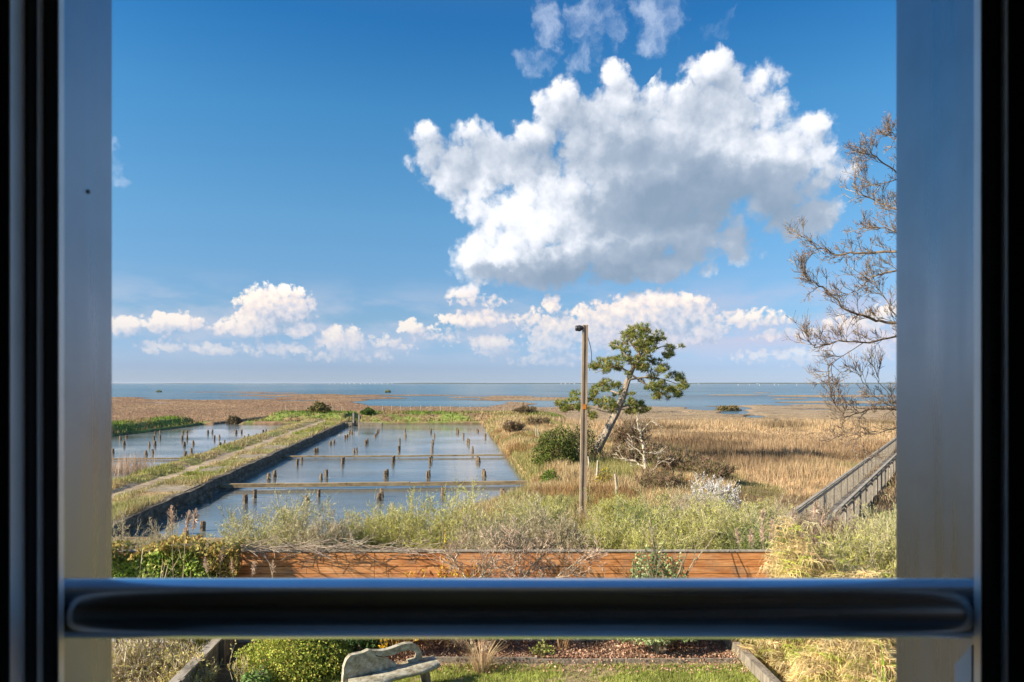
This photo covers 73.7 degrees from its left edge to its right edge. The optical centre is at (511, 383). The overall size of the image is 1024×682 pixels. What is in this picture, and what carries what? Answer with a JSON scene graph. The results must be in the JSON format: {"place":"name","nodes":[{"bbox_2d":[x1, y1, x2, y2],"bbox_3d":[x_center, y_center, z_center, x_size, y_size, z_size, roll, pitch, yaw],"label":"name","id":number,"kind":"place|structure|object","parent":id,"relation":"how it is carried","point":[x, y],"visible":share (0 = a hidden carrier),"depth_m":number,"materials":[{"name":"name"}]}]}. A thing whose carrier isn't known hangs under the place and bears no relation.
{"place":"outdoors","nodes":[
{"label":"outdoors","id":0,"kind":"place"},
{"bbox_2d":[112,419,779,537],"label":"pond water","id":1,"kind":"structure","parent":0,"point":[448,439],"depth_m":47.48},
{"bbox_2d":[112,449,174,476],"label":"pond reeds","id":2,"kind":"object","parent":1,"relation":"in","point":[128,468],"visible":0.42,"depth_m":45.79,"materials":[{"name":"beige plant"}]},
{"bbox_2d":[200,521,205,530],"bbox_3d":[-12.400,5.850,27.363,0.218,0.708,0.245,2,1,6],"label":"piling","id":3,"kind":"object","parent":1,"relation":"in","point":[202,525],"visible":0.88,"depth_m":27.30,"materials":[{"name":"brown wood"}]},
{"bbox_2d":[220,480,529,487],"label":"pond walkway","id":4,"kind":"structure","parent":1,"relation":"on","point":[331,484],"depth_m":38.73,"materials":[{"name":"brown wood"}]},
{"bbox_2d":[282,454,507,457],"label":"pond walkway","id":5,"kind":"structure","parent":1,"relation":"on","point":[399,455],"depth_m":54.34,"materials":[{"name":"brown wood"}]},
{"bbox_2d":[112,641,894,681],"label":"garden ground","id":6,"kind":"structure","parent":0,"point":[223,674],"depth_m":12.26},
{"bbox_2d":[112,639,153,681],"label":"bare shrub","id":7,"kind":"object","parent":6,"relation":"on","point":[115,660],"visible":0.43,"depth_m":11.37,"materials":[{"name":"beige plant"}]},
{"bbox_2d":[115,542,183,667],"bbox_3d":[-6.680,4.075,12.382,1.576,2.192,1.550,0,0,0],"label":"bare shrub","id":8,"kind":"object","parent":6,"relation":"on","point":[159,642],"visible":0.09,"depth_m":12.32,"materials":[{"name":"brown plant"}]},
{"bbox_2d":[112,639,210,681],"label":"bare shrub","id":9,"kind":"object","parent":6,"relation":"on","point":[156,670],"visible":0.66,"depth_m":11.49,"materials":[{"name":"brown plant"}]},
{"bbox_2d":[167,505,180,577],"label":"plume reed","id":10,"kind":"object","parent":6,"relation":"on","point":[171,516],"visible":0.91,"depth_m":12.69,"materials":[{"name":"beige plant"}]},
{"bbox_2d":[178,510,192,639],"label":"plume reed","id":11,"kind":"object","parent":6,"relation":"on","point":[188,521],"visible":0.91,"depth_m":12.84,"materials":[{"name":"brown plant"}]},
{"bbox_2d":[150,642,224,681],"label":"bare shrub","id":12,"kind":"object","parent":6,"relation":"on","point":[198,676],"visible":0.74,"depth_m":11.24,"materials":[{"name":"beige plant"}]},
{"bbox_2d":[187,508,199,577],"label":"plume reed","id":13,"kind":"object","parent":6,"relation":"on","point":[194,514],"visible":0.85,"depth_m":13.09,"materials":[{"name":"brown plant"}]},
{"bbox_2d":[193,639,210,651],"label":"flax plant","id":14,"kind":"object","parent":6,"relation":"on","point":[199,641],"visible":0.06,"depth_m":12.78,"materials":[{"name":"green plant"}]},
{"bbox_2d":[169,639,237,681],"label":"retaining wall","id":15,"kind":"structure","parent":6,"relation":"on","point":[218,650],"depth_m":11.94,"materials":[{"name":"grey wood"}]},
{"bbox_2d":[227,640,265,681],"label":"bare shrub","id":16,"kind":"object","parent":6,"relation":"on","point":[243,665],"visible":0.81,"depth_m":11.32,"materials":[{"name":"brown plant"}]},
{"bbox_2d":[239,665,272,681],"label":"leafy plant","id":17,"kind":"object","parent":6,"relation":"on","point":[246,675],"visible":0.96,"depth_m":11.25,"materials":[{"name":"green plant"}]},
{"bbox_2d":[230,639,349,681],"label":"clipped bush","id":18,"kind":"object","parent":6,"relation":"on","point":[275,653],"visible":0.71,"depth_m":11.68,"materials":[{"name":"green plant"}]},
{"bbox_2d":[297,639,353,679],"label":"clipped bush","id":19,"kind":"object","parent":6,"relation":"on","point":[341,641],"visible":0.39,"depth_m":12.01,"materials":[{"name":"green plant"}]},
{"bbox_2d":[344,639,393,651],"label":"laurel shrub","id":20,"kind":"object","parent":6,"relation":"on","point":[357,643],"visible":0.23,"depth_m":12.81,"materials":[{"name":"green plant"}]},
{"bbox_2d":[341,642,439,681],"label":"log bench","id":21,"kind":"object","parent":6,"relation":"on","point":[369,665],"visible":1,"depth_m":11.09,"materials":[{"name":"grey wood"}]},
{"bbox_2d":[378,572,419,657],"bbox_3d":[-2.117,4.401,12.975,1.481,1.522,1.805,0,0,-40],"label":"forsythia","id":22,"kind":"object","parent":6,"relation":"on","point":[386,641],"visible":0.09,"depth_m":12.54,"materials":[{"name":"green plant"}]},
{"bbox_2d":[391,530,479,653],"bbox_3d":[-1.325,4.049,13.040,2.004,2.231,2.265,0,0,0],"label":"forsythia","id":23,"kind":"object","parent":6,"relation":"on","point":[456,576],"visible":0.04,"depth_m":13.11,"materials":[{"name":"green plant"}]},
{"bbox_2d":[112,549,797,642],"bbox_3d":[-2.702,4.286,13.445,16.686,2.028,0.170,0,0,0],"label":"timber fence","id":24,"kind":"object","parent":6,"relation":"on","point":[729,563],"visible":0.19,"depth_m":13.40,"materials":[{"name":"wood"}]},
{"bbox_2d":[112,523,474,577],"bbox_3d":[-4.665,3.804,13.384,7.936,1.998,1.233,0,0,0],"label":"ivy","id":25,"kind":"object","parent":24,"relation":"attached to","point":[127,566],"visible":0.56,"depth_m":13.13,"materials":[{"name":"green plant"}]},
{"bbox_2d":[453,639,510,673],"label":"dry grass tuft","id":26,"kind":"object","parent":6,"relation":"on","point":[481,663],"visible":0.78,"depth_m":12.03,"materials":[{"name":"beige plant"}]},
{"bbox_2d":[433,515,607,653],"bbox_3d":[0.145,3.845,12.783,3.361,2.741,1.352,0,0,0],"label":"leafless shrub","id":27,"kind":"object","parent":6,"relation":"on","point":[484,571],"visible":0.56,"depth_m":12.72,"materials":[{"name":"brown plant"}]},
{"bbox_2d":[529,639,555,658],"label":"leafy plant","id":28,"kind":"object","parent":6,"relation":"on","point":[545,647],"visible":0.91,"depth_m":12.69,"materials":[{"name":"green plant"}]},
{"bbox_2d":[329,639,767,672],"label":"bark mulch","id":29,"kind":"object","parent":6,"relation":"on","point":[524,646],"visible":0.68,"depth_m":12.77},
{"bbox_2d":[557,639,569,650],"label":"young shrub","id":30,"kind":"object","parent":6,"relation":"on","point":[565,645],"visible":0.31,"depth_m":12.88,"materials":[{"name":"brown plant"}]},
{"bbox_2d":[422,656,741,663],"bbox_3d":[1.225,5.050,12.456,5.950,0.110,0.092,0,0,0],"label":"edging board","id":31,"kind":"object","parent":6,"relation":"on","point":[464,660],"visible":0.64,"depth_m":12.44,"materials":[{"name":"brown wood"}]},
{"bbox_2d":[617,505,714,654],"bbox_3d":[2.933,3.693,12.667,2.030,2.928,1.406,0,0,0],"label":"silver bush","id":32,"kind":"object","parent":6,"relation":"on","point":[651,572],"visible":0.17,"depth_m":12.63,"materials":[{"name":"green plant"}]},
{"bbox_2d":[721,639,780,681],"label":"timber sleeper","id":33,"kind":"object","parent":6,"relation":"on","point":[759,670],"visible":0.67,"depth_m":11.96,"materials":[{"name":"brown wood"}]},
{"bbox_2d":[729,515,894,681],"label":"sedge clump","id":34,"kind":"object","parent":6,"relation":"on","point":[810,567],"visible":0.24,"depth_m":12.41,"materials":[{"name":"yellow plant"}]},
{"bbox_2d":[782,639,862,681],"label":"sedge clump","id":35,"kind":"object","parent":6,"relation":"on","point":[817,666],"visible":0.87,"depth_m":11.18,"materials":[{"name":"yellow plant"}]},
{"bbox_2d":[785,566,895,672],"bbox_3d":[5.869,4.301,11.927,2.244,2.070,1.841,0,0,0],"label":"sedge clump","id":36,"kind":"object","parent":6,"relation":"on","point":[891,646],"visible":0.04,"depth_m":11.83,"materials":[{"name":"yellow plant"}]},
{"bbox_2d":[830,639,895,681],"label":"sedge clump","id":37,"kind":"object","parent":6,"relation":"on","point":[862,671],"visible":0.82,"depth_m":10.77,"materials":[{"name":"yellow plant"}]},
{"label":"house wall","id":38,"kind":"structure","parent":6,"relation":"on","visible":0},
{"bbox_2d":[0,0,1023,681],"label":"window frame","id":39,"kind":"object","parent":38,"relation":"attached to","point":[958,288],"visible":1,"depth_m":0.70,"materials":[{"name":"metal"}]},
{"bbox_2d":[64,578,973,638],"bbox_3d":[0.007,0.230,0.701,0.930,0.059,0.059,0,0,0],"label":"guard rail","id":40,"kind":"object","parent":39,"relation":"attached to","point":[518,608],"visible":0.98,"depth_m":0.68,"materials":[{"name":"metal"}]},
{"bbox_2d":[112,384,895,417],"bbox_3d":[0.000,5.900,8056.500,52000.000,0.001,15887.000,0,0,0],"label":"sea","id":41,"kind":"structure","parent":0,"point":[697,396],"depth_m":456.00,"materials":[{"name":"liquid"}]},
{"bbox_2d":[112,392,895,547],"bbox_3d":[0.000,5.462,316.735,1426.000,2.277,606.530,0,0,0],"label":"marsh","id":42,"kind":"structure","parent":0,"point":[221,456],"depth_m":109.58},
{"bbox_2d":[112,457,180,459],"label":"sill beam","id":43,"kind":"structure","parent":42,"relation":"on","point":[146,458],"depth_m":52.68,"materials":[{"name":"brown wood"}]},
{"bbox_2d":[112,505,206,548],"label":"shrub","id":44,"kind":"object","parent":42,"relation":"on","point":[165,536],"visible":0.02,"depth_m":15.96,"materials":[{"name":"green plant"}]},
{"bbox_2d":[112,422,345,536],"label":"stone wall","id":45,"kind":"structure","parent":42,"relation":"on","point":[158,512],"depth_m":35.93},
{"bbox_2d":[112,416,351,529],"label":"dike turf","id":46,"kind":"structure","parent":42,"relation":"on","point":[203,476],"depth_m":41.24,"materials":[{"name":"green plant"}]},
{"bbox_2d":[143,484,198,491],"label":"concrete slab","id":47,"kind":"structure","parent":46,"relation":"on","point":[169,488],"depth_m":34.35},
{"bbox_2d":[198,466,233,471],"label":"concrete slab","id":48,"kind":"structure","parent":46,"relation":"on","point":[212,468],"depth_m":42.45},
{"bbox_2d":[237,454,266,457],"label":"concrete slab","id":49,"kind":"structure","parent":46,"relation":"on","point":[249,455],"depth_m":50.13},
{"bbox_2d":[258,445,286,448],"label":"concrete slab","id":50,"kind":"structure","parent":46,"relation":"on","point":[278,446],"depth_m":56.54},
{"bbox_2d":[225,415,243,423],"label":"bush","id":51,"kind":"object","parent":42,"relation":"on","point":[231,419],"visible":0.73,"depth_m":100.56,"materials":[{"name":"green plant"}]},
{"bbox_2d":[207,508,272,548],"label":"shrub","id":52,"kind":"object","parent":42,"relation":"on","point":[226,538],"visible":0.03,"depth_m":16.42,"materials":[{"name":"beige plant"}]},
{"bbox_2d":[202,475,339,548],"bbox_3d":[-5.990,3.692,16.864,3.137,2.925,3.433,0,0,-25],"label":"shrub","id":53,"kind":"object","parent":42,"relation":"on","point":[284,516],"visible":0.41,"depth_m":16.66,"materials":[{"name":"green plant"}]},
{"bbox_2d":[277,504,370,548],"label":"shrub","id":54,"kind":"object","parent":42,"relation":"on","point":[338,533],"visible":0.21,"depth_m":16.08,"materials":[{"name":"green plant"}]},
{"bbox_2d":[112,409,566,433],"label":"bank turf","id":55,"kind":"structure","parent":42,"relation":"on","point":[142,419],"depth_m":102.29,"materials":[{"name":"green plant"}]},
{"bbox_2d":[305,400,331,412],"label":"bush","id":56,"kind":"object","parent":55,"relation":"on","point":[321,407],"visible":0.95,"depth_m":105.41,"materials":[{"name":"green plant"}]},
{"bbox_2d":[359,407,374,414],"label":"bush","id":57,"kind":"object","parent":55,"relation":"on","point":[368,410],"visible":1,"depth_m":103.58,"materials":[{"name":"green plant"}]},
{"bbox_2d":[510,401,537,413],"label":"thicket","id":58,"kind":"object","parent":55,"relation":"on","point":[533,409],"visible":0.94,"depth_m":104.88,"materials":[{"name":"brown plant"}]},
{"bbox_2d":[345,413,382,425],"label":"sluice","id":59,"kind":"object","parent":42,"relation":"on","point":[355,423],"visible":0.56,"depth_m":94.39,"materials":[{"name":"concrete"}]},
{"bbox_2d":[326,507,405,548],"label":"shrub","id":60,"kind":"object","parent":42,"relation":"on","point":[366,531],"visible":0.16,"depth_m":17.44,"materials":[{"name":"green plant"}]},
{"bbox_2d":[355,499,423,546],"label":"shrub","id":61,"kind":"object","parent":42,"relation":"on","point":[389,508],"visible":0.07,"depth_m":18.81,"materials":[{"name":"green plant"}]},
{"bbox_2d":[348,465,511,548],"bbox_3d":[-2.009,3.660,17.890,4.171,3.074,3.683,0,0,12],"label":"shrub","id":62,"kind":"object","parent":42,"relation":"on","point":[418,523],"visible":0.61,"depth_m":17.25,"materials":[{"name":"green plant"}]},
{"bbox_2d":[442,504,545,548],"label":"shrub","id":63,"kind":"object","parent":42,"relation":"on","point":[481,543],"visible":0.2,"depth_m":15.85,"materials":[{"name":"green plant"}]},
{"bbox_2d":[112,394,894,422],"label":"heather","id":64,"kind":"object","parent":42,"relation":"on","point":[244,405],"visible":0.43,"depth_m":160.13,"materials":[{"name":"brown plant"}]},
{"bbox_2d":[112,492,895,569],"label":"undergrowth","id":65,"kind":"object","parent":42,"relation":"on","point":[863,514],"visible":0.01,"depth_m":27.62,"materials":[{"name":"green plant"}]},
{"bbox_2d":[502,419,525,432],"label":"thicket","id":66,"kind":"object","parent":42,"relation":"on","point":[510,426],"visible":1,"depth_m":69.55,"materials":[{"name":"brown plant"}]},
{"bbox_2d":[475,491,567,540],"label":"shrub","id":67,"kind":"object","parent":42,"relation":"on","point":[512,503],"visible":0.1,"depth_m":19.04,"materials":[{"name":"green plant"}]},
{"bbox_2d":[489,492,571,525],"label":"shrub","id":68,"kind":"object","parent":42,"relation":"on","point":[550,504],"visible":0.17,"depth_m":21.61,"materials":[{"name":"green plant"}]},
{"bbox_2d":[527,416,549,424],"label":"thicket","id":69,"kind":"object","parent":42,"relation":"on","point":[540,420],"visible":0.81,"depth_m":79.57,"materials":[{"name":"brown plant"}]},
{"bbox_2d":[539,466,559,483],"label":"evergreen bush","id":70,"kind":"object","parent":42,"relation":"on","point":[551,475],"visible":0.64,"depth_m":33.90,"materials":[{"name":"green plant"}]},
{"bbox_2d":[504,488,597,548],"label":"shrub","id":71,"kind":"object","parent":42,"relation":"on","point":[563,533],"visible":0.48,"depth_m":16.32,"materials":[{"name":"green plant"}]},
{"bbox_2d":[530,424,579,465],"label":"evergreen bush","id":72,"kind":"object","parent":42,"relation":"on","point":[553,442],"visible":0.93,"depth_m":41.57,"materials":[{"name":"green plant"}]},
{"bbox_2d":[551,493,578,505],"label":"shrub","id":73,"kind":"object","parent":42,"relation":"on","point":[561,497],"visible":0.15,"depth_m":27.81,"materials":[{"name":"green plant"}]},
{"bbox_2d":[575,325,591,520],"bbox_3d":[2.588,1.580,24.686,0.601,7.406,0.240,0,0,0],"label":"utility pole","id":74,"kind":"object","parent":42,"relation":"on","point":[583,434],"visible":0.96,"depth_m":24.63,"materials":[{"name":"brown wood"}]},
{"bbox_2d":[564,421,604,456],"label":"evergreen bush","id":75,"kind":"object","parent":42,"relation":"on","point":[590,448],"visible":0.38,"depth_m":44.77,"materials":[{"name":"green plant"}]},
{"bbox_2d":[455,410,737,526],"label":"tussock grass","id":76,"kind":"structure","parent":42,"relation":"on","point":[569,476],"depth_m":36.01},
{"bbox_2d":[595,465,612,484],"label":"gorse","id":77,"kind":"object","parent":42,"relation":"on","point":[599,475],"visible":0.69,"depth_m":32.93,"materials":[{"name":"yellow plant"}]},
{"bbox_2d":[583,487,651,530],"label":"shrub","id":78,"kind":"object","parent":42,"relation":"on","point":[606,504],"visible":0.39,"depth_m":23.02,"materials":[{"name":"green plant"}]},
{"bbox_2d":[552,321,689,455],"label":"pine tree","id":79,"kind":"object","parent":42,"relation":"on","point":[619,404],"visible":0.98,"depth_m":46.09,"materials":[{"name":"green plant"}]},
{"bbox_2d":[602,439,641,460],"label":"thicket","id":80,"kind":"object","parent":42,"relation":"on","point":[614,449],"visible":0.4,"depth_m":43.53,"materials":[{"name":"brown plant"}]},
{"bbox_2d":[572,486,677,548],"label":"shrub","id":81,"kind":"object","parent":42,"relation":"on","point":[605,534],"visible":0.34,"depth_m":16.52,"materials":[{"name":"green plant"}]},
{"bbox_2d":[608,411,653,444],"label":"thicket","id":82,"kind":"object","parent":42,"relation":"on","point":[622,431],"visible":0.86,"depth_m":51.37,"materials":[{"name":"brown plant"}]},
{"bbox_2d":[613,413,673,471],"bbox_3d":[7.110,3.478,37.134,3.560,3.805,1.613,0,0,17],"label":"dead tree","id":83,"kind":"object","parent":42,"relation":"on","point":[643,454],"visible":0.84,"depth_m":36.98,"materials":[{"name":"wood"}]},
{"bbox_2d":[620,435,670,464],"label":"thicket","id":84,"kind":"object","parent":42,"relation":"on","point":[628,453],"visible":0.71,"depth_m":41.96,"materials":[{"name":"brown plant"}]},
{"bbox_2d":[602,484,696,538],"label":"shrub","id":85,"kind":"object","parent":42,"relation":"on","point":[643,512],"visible":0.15,"depth_m":18.63,"materials":[{"name":"green plant"}]},
{"bbox_2d":[631,462,686,492],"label":"thicket","id":86,"kind":"object","parent":42,"relation":"on","point":[646,477],"visible":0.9,"depth_m":31.62,"materials":[{"name":"brown plant"}]},
{"bbox_2d":[606,500,724,548],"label":"shrub","id":87,"kind":"object","parent":42,"relation":"on","point":[637,542],"visible":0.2,"depth_m":15.61,"materials":[{"name":"green plant"}]},
{"bbox_2d":[650,445,702,471],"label":"thicket","id":88,"kind":"object","parent":42,"relation":"on","point":[679,463],"visible":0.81,"depth_m":37.59,"materials":[{"name":"brown plant"}]},
{"bbox_2d":[650,469,728,537],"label":"shrub","id":89,"kind":"object","parent":42,"relation":"on","point":[683,498],"visible":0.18,"depth_m":21.72,"materials":[{"name":"green plant"}]},
{"bbox_2d":[642,469,766,548],"bbox_3d":[4.676,3.706,17.555,3.678,3.109,3.221,0,0,-35],"label":"shrub","id":90,"kind":"object","parent":42,"relation":"on","point":[707,523],"visible":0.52,"depth_m":17.30,"materials":[{"name":"green plant"}]},
{"bbox_2d":[680,471,741,515],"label":"blossom bush","id":91,"kind":"object","parent":42,"relation":"on","point":[715,487],"visible":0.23,"depth_m":23.96,"materials":[{"name":"white plant"}]},
{"bbox_2d":[688,454,740,479],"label":"thicket","id":92,"kind":"object","parent":42,"relation":"on","point":[718,469],"visible":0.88,"depth_m":35.45,"materials":[{"name":"brown plant"}]},
{"bbox_2d":[546,409,895,524],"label":"reed grass","id":93,"kind":"structure","parent":42,"relation":"on","point":[759,456],"depth_m":54.20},
{"bbox_2d":[715,405,742,410],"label":"bush","id":94,"kind":"object","parent":42,"relation":"on","point":[729,408],"visible":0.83,"depth_m":149.28,"materials":[{"name":"green plant"}]},
{"bbox_2d":[696,494,781,545],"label":"shrub","id":95,"kind":"object","parent":42,"relation":"on","point":[773,514],"visible":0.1,"depth_m":19.24,"materials":[{"name":"green plant"}]},
{"bbox_2d":[709,504,794,548],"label":"shrub","id":96,"kind":"object","parent":42,"relation":"on","point":[756,544],"visible":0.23,"depth_m":16.40,"materials":[{"name":"green plant"}]},
{"bbox_2d":[738,495,792,529],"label":"shrub","id":97,"kind":"object","parent":42,"relation":"on","point":[767,504],"visible":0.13,"depth_m":24.94,"materials":[{"name":"green plant"}]},
{"bbox_2d":[758,491,842,556],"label":"shrub","id":98,"kind":"object","parent":42,"relation":"on","point":[788,509],"visible":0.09,"depth_m":20.43,"materials":[{"name":"green plant"}]},
{"bbox_2d":[807,499,819,556],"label":"plume reed","id":99,"kind":"object","parent":42,"relation":"on","point":[816,507],"visible":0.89,"depth_m":14.52,"materials":[{"name":"beige plant"}]},
{"bbox_2d":[777,498,865,555],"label":"shrub","id":100,"kind":"object","parent":42,"relation":"on","point":[814,540],"visible":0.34,"depth_m":19.21,"materials":[{"name":"green plant"}]},
{"bbox_2d":[818,512,825,549],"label":"plume reed","id":101,"kind":"object","parent":42,"relation":"on","point":[822,519],"visible":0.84,"depth_m":14.89,"materials":[{"name":"beige plant"}]},
{"bbox_2d":[779,437,895,555],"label":"boardwalk","id":102,"kind":"structure","parent":42,"relation":"on","point":[868,490],"depth_m":31.48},
{"bbox_2d":[782,111,895,466],"bbox_3d":[10.650,-2.434,18.908,6.662,16.268,2.514,0,0,0],"label":"bare tree","id":103,"kind":"object","parent":42,"relation":"on","point":[868,226],"visible":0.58,"depth_m":18.87,"materials":[{"name":"brown plant"}]},
{"bbox_2d":[800,509,895,577],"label":"shrub","id":104,"kind":"object","parent":42,"relation":"on","point":[856,558],"visible":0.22,"depth_m":15.28,"materials":[{"name":"green plant"}]},
{"bbox_2d":[817,494,895,577],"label":"shrub","id":105,"kind":"object","parent":42,"relation":"on","point":[877,525],"visible":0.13,"depth_m":16.86,"materials":[{"name":"green plant"}]},
{"bbox_2d":[844,513,895,577],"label":"shrub","id":106,"kind":"object","parent":42,"relation":"on","point":[884,547],"visible":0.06,"depth_m":15.08,"materials":[{"name":"green plant"}]},
{"bbox_2d":[112,383,895,383],"bbox_3d":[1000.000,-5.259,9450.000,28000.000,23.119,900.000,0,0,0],"label":"shore","id":107,"kind":"structure","parent":0,"point":[559,383],"depth_m":9023.67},
{"bbox_2d":[112,0,895,383],"label":"sky","id":108,"kind":"structure","parent":0,"point":[304,191],"materials":[{"name":"blue"}]},
{"bbox_2d":[300,661,782,681],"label":"lawn grass","id":109,"kind":"structure","parent":0,"point":[705,676],"depth_m":11.90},
{"bbox_2d":[868,649,886,681],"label":"lily plant","id":110,"kind":"object","parent":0,"point":[882,661],"visible":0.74,"depth_m":10.57,"materials":[{"name":"green plant"}]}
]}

